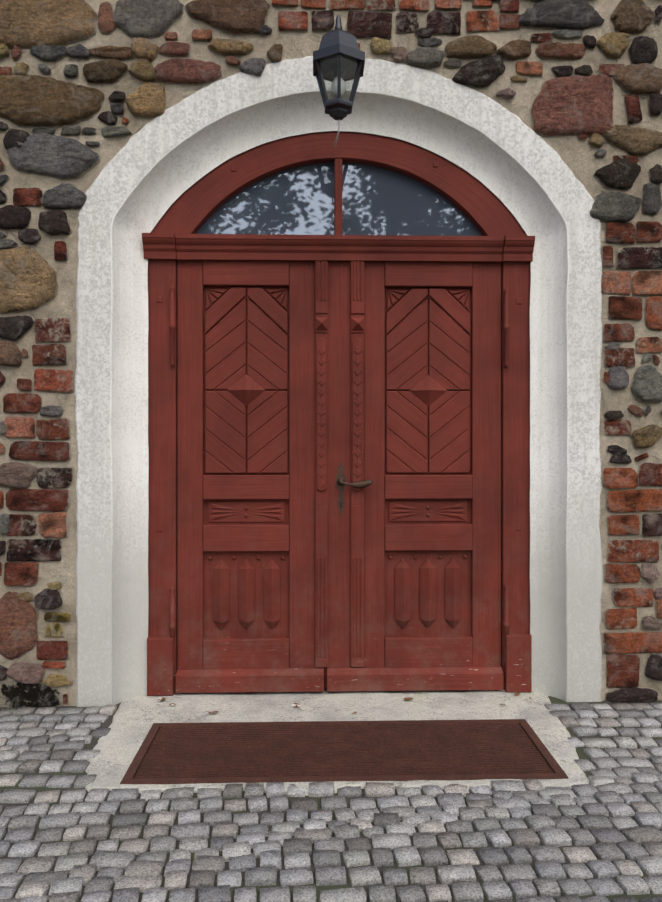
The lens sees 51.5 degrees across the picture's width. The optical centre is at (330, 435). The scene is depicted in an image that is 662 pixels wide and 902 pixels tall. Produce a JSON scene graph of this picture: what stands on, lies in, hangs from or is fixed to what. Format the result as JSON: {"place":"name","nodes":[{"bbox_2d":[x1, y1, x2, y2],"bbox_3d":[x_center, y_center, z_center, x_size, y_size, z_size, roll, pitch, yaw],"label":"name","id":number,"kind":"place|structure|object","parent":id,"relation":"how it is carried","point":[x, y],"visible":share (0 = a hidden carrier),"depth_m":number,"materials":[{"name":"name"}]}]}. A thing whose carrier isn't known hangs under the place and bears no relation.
{"place":"outdoors","nodes":[
{"label":"outdoors","id":0,"kind":"place"},
{"bbox_2d":[0,688,661,901],"bbox_3d":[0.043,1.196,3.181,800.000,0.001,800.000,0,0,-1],"label":"ground","id":1,"kind":"structure","parent":0,"point":[107,723],"depth_m":2.05,"materials":[{"name":"grey stone"}]},
{"bbox_2d":[0,0,661,707],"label":"stone wall","id":2,"kind":"structure","parent":1,"relation":"on","point":[578,104],"depth_m":3.03,"materials":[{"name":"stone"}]},
{"bbox_2d":[85,690,589,795],"bbox_3d":[0.040,1.197,2.761,1.968,0.031,0.962,0,0,-1],"label":"doorstep","id":3,"kind":"object","parent":1,"relation":"on","point":[119,744],"visible":0.81,"depth_m":2.92,"materials":[{"name":"concrete"}]},
{"bbox_2d":[120,719,567,783],"bbox_3d":[0.045,1.219,2.592,1.535,0.078,0.486,0,0,-1],"label":"doormat","id":4,"kind":"object","parent":3,"relation":"on","point":[271,752],"visible":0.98,"depth_m":2.57,"materials":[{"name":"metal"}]},
{"bbox_2d":[158,692,530,713],"bbox_3d":[0.065,1.176,3.010,1.666,0.006,0.217,0,0,-1],"label":"debris","id":5,"kind":"object","parent":3,"relation":"on","point":[298,705],"visible":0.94,"depth_m":3.01,"materials":[{"name":"brown plant"}]},
{"bbox_2d":[74,56,602,706],"bbox_3d":[0.046,-0.246,3.102,2.365,2.899,0.104,0,0,-1],"label":"surround","id":6,"kind":"object","parent":1,"relation":"on","point":[152,172],"visible":0.9,"depth_m":3.08,"materials":[{"name":"paint"}]},
{"bbox_2d":[142,131,534,695],"bbox_3d":[0.043,-0.137,3.182,1.814,2.640,0.148,0,0,-1],"label":"door","id":7,"kind":"structure","parent":6,"relation":"attached to","point":[321,307],"depth_m":3.18,"materials":[{"name":"paint"}]},
{"bbox_2d":[336,462,372,513],"bbox_3d":[0.107,0.246,3.155,0.168,0.248,0.054,0,0,-1],"label":"door handle","id":8,"kind":"object","parent":7,"relation":"attached to","point":[341,483],"visible":0.98,"depth_m":3.18,"materials":[{"name":"brown metal"}]},
{"bbox_2d":[313,15,364,146],"bbox_3d":[0.028,-1.454,2.847,0.204,0.467,0.429,0,0,-1],"label":"lantern","id":9,"kind":"object","parent":6,"relation":"attached to","point":[338,58],"visible":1,"depth_m":2.71,"materials":[{"name":"black metal"}]}
]}

